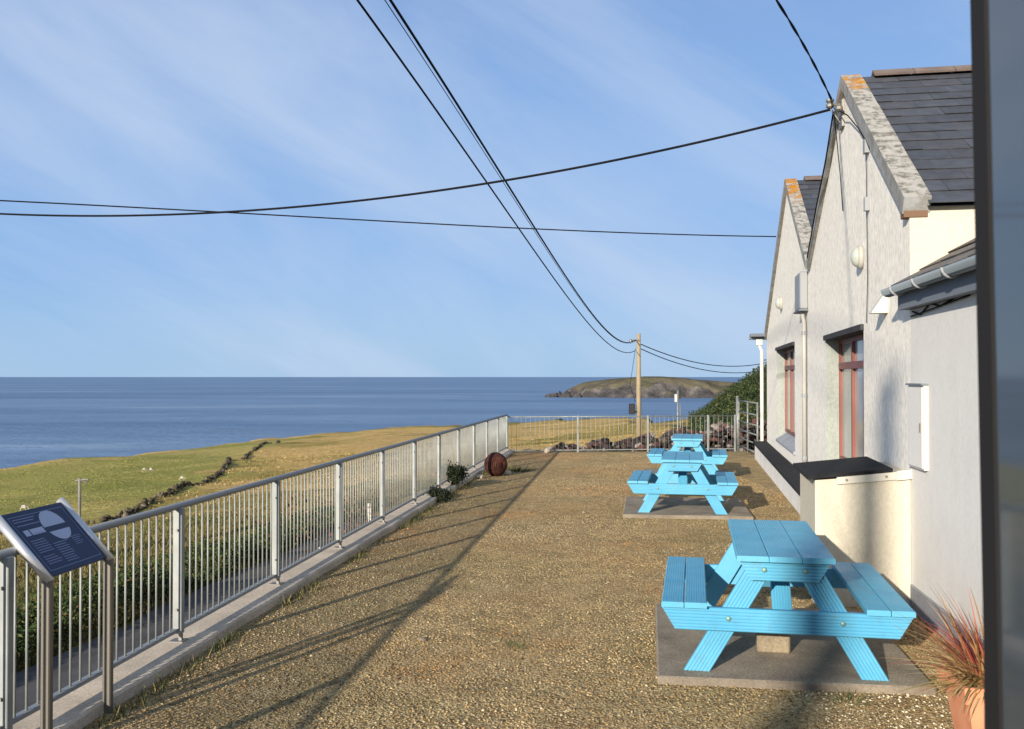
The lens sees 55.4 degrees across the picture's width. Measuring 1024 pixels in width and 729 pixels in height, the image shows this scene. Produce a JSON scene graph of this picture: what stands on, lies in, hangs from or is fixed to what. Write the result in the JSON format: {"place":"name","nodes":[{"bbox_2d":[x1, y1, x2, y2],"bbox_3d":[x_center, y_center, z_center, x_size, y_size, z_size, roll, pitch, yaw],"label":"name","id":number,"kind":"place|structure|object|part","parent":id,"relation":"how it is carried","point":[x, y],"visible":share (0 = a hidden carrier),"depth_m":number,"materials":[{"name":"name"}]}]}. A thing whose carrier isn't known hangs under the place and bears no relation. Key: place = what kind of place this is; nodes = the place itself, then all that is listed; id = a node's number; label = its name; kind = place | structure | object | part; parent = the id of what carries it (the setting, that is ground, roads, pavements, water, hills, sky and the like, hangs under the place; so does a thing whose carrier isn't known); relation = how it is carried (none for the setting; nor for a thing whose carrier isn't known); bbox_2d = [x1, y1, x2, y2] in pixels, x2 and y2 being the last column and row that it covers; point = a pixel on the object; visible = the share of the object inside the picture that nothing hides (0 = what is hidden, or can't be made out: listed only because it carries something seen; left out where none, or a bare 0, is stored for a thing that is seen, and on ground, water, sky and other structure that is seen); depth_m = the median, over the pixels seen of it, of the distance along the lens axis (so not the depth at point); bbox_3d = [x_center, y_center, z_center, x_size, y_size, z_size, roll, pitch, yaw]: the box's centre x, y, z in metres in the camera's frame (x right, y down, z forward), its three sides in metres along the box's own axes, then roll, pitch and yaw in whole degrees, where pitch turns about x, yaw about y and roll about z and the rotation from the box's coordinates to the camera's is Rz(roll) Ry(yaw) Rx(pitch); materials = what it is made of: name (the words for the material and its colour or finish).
{"place":"outdoors","nodes":[
{"label":"outdoors","id":0,"kind":"place"},
{"bbox_2d":[16,515,376,712],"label":"road","id":1,"kind":"structure","parent":0,"point":[20,688],"depth_m":12.39,"materials":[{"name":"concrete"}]},
{"bbox_2d":[0,377,743,468],"bbox_3d":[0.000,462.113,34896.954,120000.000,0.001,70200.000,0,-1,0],"label":"sea","id":2,"kind":"structure","parent":0,"point":[47,418],"depth_m":818.82,"materials":[{"name":"liquid"}]},
{"bbox_2d":[545,390,580,397],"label":"sea stacks","id":3,"kind":"object","parent":2,"relation":"in","point":[569,394],"visible":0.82,"depth_m":1220.08,"materials":[{"name":"grey stone"}]},
{"bbox_2d":[0,373,766,671],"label":"field","id":4,"kind":"structure","parent":0,"point":[379,438],"depth_m":59.91,"materials":[{"name":"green plant"}]},
{"bbox_2d":[20,505,29,510],"bbox_3d":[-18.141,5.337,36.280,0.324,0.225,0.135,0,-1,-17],"label":"sheep","id":5,"kind":"object","parent":4,"relation":"on","point":[24,506],"visible":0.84,"depth_m":36.22},
{"bbox_2d":[75,478,88,516],"bbox_3d":[-9.700,3.444,21.962,0.305,1.762,0.068,0,-1,-3],"label":"field post","id":6,"kind":"object","parent":4,"relation":"on","point":[79,480],"visible":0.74,"depth_m":21.94,"materials":[{"name":"wood"}]},
{"bbox_2d":[0,440,279,533],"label":"field wall","id":7,"kind":"structure","parent":4,"relation":"on","point":[145,502],"depth_m":38.70,"materials":[{"name":"stone"}]},
{"bbox_2d":[16,497,386,665],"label":"brambles","id":8,"kind":"object","parent":4,"relation":"on","point":[21,625],"visible":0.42,"depth_m":14.24,"materials":[{"name":"green plant"}]},
{"bbox_2d":[246,483,411,558],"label":"red weeds","id":9,"kind":"object","parent":8,"relation":"on","point":[333,513],"visible":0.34,"depth_m":20.43,"materials":[{"name":"green plant"}]},
{"bbox_2d":[0,479,436,672],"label":"grass","id":10,"kind":"structure","parent":4,"relation":"on","point":[22,572],"depth_m":21.22,"materials":[{"name":"green plant"}]},
{"bbox_2d":[368,503,370,521],"bbox_3d":[-2.650,3.126,18.262,0.133,1.052,0.040,0,-1,0],"label":"marker stake","id":11,"kind":"object","parent":4,"relation":"on","point":[368,511],"visible":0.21,"depth_m":18.25,"materials":[{"name":"beige paint"}]},
{"bbox_2d":[629,334,640,436],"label":"utility pole","id":12,"kind":"object","parent":4,"relation":"on","point":[638,393],"visible":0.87,"depth_m":59.87,"materials":[{"name":"brown wood"}]},
{"bbox_2d":[356,0,635,352],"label":"overhead cable","id":13,"kind":"object","parent":12,"relation":"attached to","point":[399,58],"visible":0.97,"depth_m":20.49,"materials":[{"name":"black plastic"}]},
{"bbox_2d":[385,0,632,343],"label":"overhead cable","id":14,"kind":"object","parent":12,"relation":"attached to","point":[481,148],"visible":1,"depth_m":21.22,"materials":[{"name":"black plastic"}]},
{"bbox_2d":[389,0,635,342],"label":"overhead cable","id":15,"kind":"object","parent":12,"relation":"attached to","point":[436,71],"visible":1,"depth_m":21.13,"materials":[{"name":"black plastic"}]},
{"bbox_2d":[641,349,758,372],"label":"overhead cable","id":16,"kind":"object","parent":12,"relation":"attached to","point":[690,366],"visible":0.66,"depth_m":64.84,"materials":[{"name":"black plastic"}]},
{"bbox_2d":[641,344,765,366],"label":"overhead cable","id":17,"kind":"object","parent":12,"relation":"attached to","point":[696,362],"visible":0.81,"depth_m":65.58,"materials":[{"name":"black plastic"}]},
{"bbox_2d":[524,418,766,450],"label":"rubble wall","id":18,"kind":"structure","parent":4,"relation":"on","point":[664,440],"depth_m":28.84,"materials":[{"name":"stone"}]},
{"bbox_2d":[674,386,680,429],"bbox_3d":[6.804,2.436,39.958,0.267,3.113,0.130,0,-1,0],"label":"field mast","id":19,"kind":"object","parent":4,"relation":"on","point":[676,397],"visible":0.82,"depth_m":39.95,"materials":[{"name":"metal"}]},
{"bbox_2d":[688,359,766,445],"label":"hillside scrub","id":20,"kind":"object","parent":4,"relation":"on","point":[722,403],"visible":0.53,"depth_m":62.37,"materials":[{"name":"green plant"}]},
{"bbox_2d":[0,0,970,376],"label":"sky","id":21,"kind":"structure","parent":0,"point":[206,105],"materials":[{"name":"blue"}]},
{"bbox_2d":[82,451,953,728],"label":"gravel terrace","id":22,"kind":"structure","parent":0,"point":[744,465],"depth_m":7.35,"materials":[{"name":"beige gravel"}]},
{"bbox_2d":[0,497,113,728],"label":"information board","id":23,"kind":"object","parent":22,"relation":"on","point":[51,541],"visible":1,"depth_m":5.29,"materials":[{"name":"grey metal"}]},
{"bbox_2d":[13,449,514,728],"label":"kerb","id":24,"kind":"structure","parent":22,"relation":"on","point":[81,707],"depth_m":7.23,"materials":[{"name":"concrete"}]},
{"bbox_2d":[0,414,507,728],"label":"railing","id":25,"kind":"object","parent":24,"relation":"on","point":[490,435],"visible":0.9,"depth_m":7.80,"materials":[{"name":"grey metal"}]},
{"bbox_2d":[92,454,515,728],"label":"kerb weeds","id":26,"kind":"object","parent":22,"relation":"on","point":[244,634],"visible":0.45,"depth_m":6.90,"materials":[{"name":"green plant"}]},
{"bbox_2d":[417,637,427,641],"bbox_3d":[-0.660,2.023,7.177,0.067,0.033,0.072,-1,-1,38],"label":"stone","id":27,"kind":"object","parent":22,"relation":"on","point":[422,639],"visible":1,"depth_m":7.16,"materials":[{"name":"stone"}]},
{"bbox_2d":[422,483,454,502],"bbox_3d":[-1.206,2.066,15.789,0.562,0.304,0.976,0,-1,0],"label":"shrub","id":28,"kind":"object","parent":22,"relation":"on","point":[438,492],"visible":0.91,"depth_m":15.73,"materials":[{"name":"green plant"}]},
{"bbox_2d":[436,460,469,488],"bbox_3d":[-1.064,1.982,17.628,0.628,0.532,0.886,0,-1,0],"label":"shrub","id":29,"kind":"object","parent":22,"relation":"on","point":[456,473],"visible":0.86,"depth_m":17.41,"materials":[{"name":"green plant"}]},
{"bbox_2d":[484,452,506,475],"bbox_3d":[-0.330,2.032,19.821,0.475,0.500,0.502,0,-1,0],"label":"mooring buoy","id":30,"kind":"object","parent":22,"relation":"on","point":[495,463],"visible":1,"depth_m":19.66,"materials":[{"name":"metal"}]},
{"bbox_2d":[506,639,530,649],"bbox_3d":[0.034,2.013,6.998,0.283,0.054,0.262,0,-1,0],"label":"weed","id":31,"kind":"object","parent":22,"relation":"on","point":[516,644],"visible":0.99,"depth_m":7.03,"materials":[{"name":"green plant"}]},
{"bbox_2d":[506,463,537,471],"bbox_3d":[0.122,2.204,20.870,0.982,0.186,1.024,0,-1,0],"label":"weed","id":32,"kind":"object","parent":22,"relation":"on","point":[518,469],"visible":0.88,"depth_m":20.85,"materials":[{"name":"green plant"}]},
{"bbox_2d":[508,415,735,451],"bbox_3d":[3.042,1.911,26.655,6.360,1.040,0.050,0,-1,-7],"label":"railing","id":33,"kind":"object","parent":22,"relation":"on","point":[708,433],"visible":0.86,"depth_m":26.68,"materials":[{"name":"metal"}]},
{"bbox_2d":[643,468,727,473],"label":"paving slab","id":34,"kind":"structure","parent":22,"relation":"on","point":[675,472],"depth_m":20.39,"materials":[{"name":"concrete"}]},
{"bbox_2d":[647,434,726,474],"bbox_3d":[3.546,1.828,19.643,1.534,0.763,1.600,0,-1,11],"label":"picnic table","id":35,"kind":"object","parent":34,"relation":"on","point":[712,458],"visible":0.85,"depth_m":18.97,"materials":[{"name":"blue paint"}]},
{"bbox_2d":[623,496,753,519],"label":"paving slab","id":36,"kind":"structure","parent":22,"relation":"on","point":[683,508],"depth_m":14.18,"materials":[{"name":"concrete"}]},
{"bbox_2d":[627,451,737,514],"bbox_3d":[2.538,1.732,14.466,1.534,0.763,1.600,0,-1,11],"label":"picnic table","id":37,"kind":"object","parent":36,"relation":"on","point":[699,480],"visible":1,"depth_m":13.81,"materials":[{"name":"blue paint"}]},
{"bbox_2d":[736,396,738,450],"bbox_3d":[6.270,1.686,27.101,0.090,1.630,0.090,0,-1,0],"label":"gate post","id":38,"kind":"object","parent":22,"relation":"on","point":[737,399],"visible":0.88,"depth_m":27.07,"materials":[{"name":"metal"}]},
{"bbox_2d":[655,603,936,695],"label":"paving slab","id":39,"kind":"structure","parent":22,"relation":"on","point":[814,663],"depth_m":6.37,"materials":[{"name":"concrete"}]},
{"bbox_2d":[756,633,789,653],"bbox_3d":[1.800,1.874,6.727,0.220,0.200,0.160,0,-1,11],"label":"concrete block","id":40,"kind":"object","parent":39,"relation":"on","point":[771,643],"depth_m":6.65,"materials":[{"name":"beige concrete"}]},
{"bbox_2d":[661,519,915,680],"bbox_3d":[1.851,1.591,6.847,1.534,0.763,1.600,0,-1,11],"label":"picnic table","id":41,"kind":"object","parent":39,"relation":"on","point":[779,558],"visible":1,"depth_m":6.21,"materials":[{"name":"blue paint"}]},
{"bbox_2d":[825,688,871,705],"bbox_3d":[2.000,1.985,5.792,0.330,0.065,0.327,0,-1,-31],"label":"weed","id":42,"kind":"object","parent":22,"relation":"on","point":[848,697],"visible":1,"depth_m":5.82,"materials":[{"name":"green plant"}]},
{"bbox_2d":[793,456,911,606],"bbox_3d":[3.048,1.696,8.839,0.840,1.630,1.275,0,-1,11],"label":"storage bunker","id":43,"kind":"object","parent":22,"relation":"on","point":[856,510],"visible":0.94,"depth_m":8.25,"materials":[{"name":"beige paint"}]},
{"bbox_2d":[749,65,983,649],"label":"house","id":44,"kind":"structure","parent":22,"relation":"on","point":[869,334],"depth_m":9.56,"materials":[{"name":"grey paint"}]},
{"bbox_2d":[0,200,775,236],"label":"overhead cable","id":45,"kind":"object","parent":44,"relation":"attached to","point":[376,220],"visible":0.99,"depth_m":18.62,"materials":[{"name":"black plastic"}]},
{"bbox_2d":[0,109,829,216],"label":"overhead cable","id":46,"kind":"object","parent":44,"relation":"attached to","point":[587,165],"visible":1,"depth_m":13.19,"materials":[{"name":"black plastic"}]},
{"bbox_2d":[738,400,757,452],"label":"field gate","id":47,"kind":"structure","parent":44,"relation":"attached to","point":[747,423],"depth_m":25.61,"materials":[{"name":"metal"}]},
{"bbox_2d":[784,348,794,435],"bbox_3d":[5.672,0.555,19.501,0.082,1.758,3.896,0,-1,11],"label":"window","id":48,"kind":"structure","parent":44,"relation":"in","point":[789,367],"depth_m":20.15,"materials":[{"name":"glass"}]},
{"bbox_2d":[775,0,831,98],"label":"overhead cable","id":49,"kind":"object","parent":44,"relation":"attached to","point":[800,39],"visible":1,"depth_m":10.04,"materials":[{"name":"black plastic"}]},
{"bbox_2d":[838,334,863,458],"bbox_3d":[4.250,0.470,11.908,0.082,1.638,3.046,0,-1,11],"label":"window","id":50,"kind":"structure","parent":44,"relation":"in","point":[851,350],"depth_m":12.32,"materials":[{"name":"brown paint"}]},
{"bbox_2d":[936,663,983,728],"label":"planter","id":51,"kind":"object","parent":22,"relation":"on","point":[961,720],"visible":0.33,"depth_m":4.75,"materials":[{"name":"ceramic"}]},
{"bbox_2d":[887,582,983,719],"bbox_3d":[2.345,1.378,4.839,1.047,0.606,1.056,0,-1,0],"label":"cordyline plant","id":52,"kind":"object","parent":51,"relation":"in","point":[965,662],"visible":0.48,"depth_m":4.87,"materials":[{"name":"red plant"}]},
{"bbox_2d":[566,376,738,397],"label":"headland","id":53,"kind":"structure","parent":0,"point":[658,387],"depth_m":1209.11,"materials":[{"name":"grey stone"}]},
{"bbox_2d":[970,0,1023,728],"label":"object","id":54,"kind":"object","parent":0,"point":[997,46],"visible":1,"depth_m":1.11,"materials":[{"name":"grey paint"}]},
{"bbox_3d":[0.557,0.173,-0.139,0.009,1.650,2.627,0,-1,0],"label":"window","id":55,"kind":"part","parent":54,"relation":"part of","materials":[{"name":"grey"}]}
]}

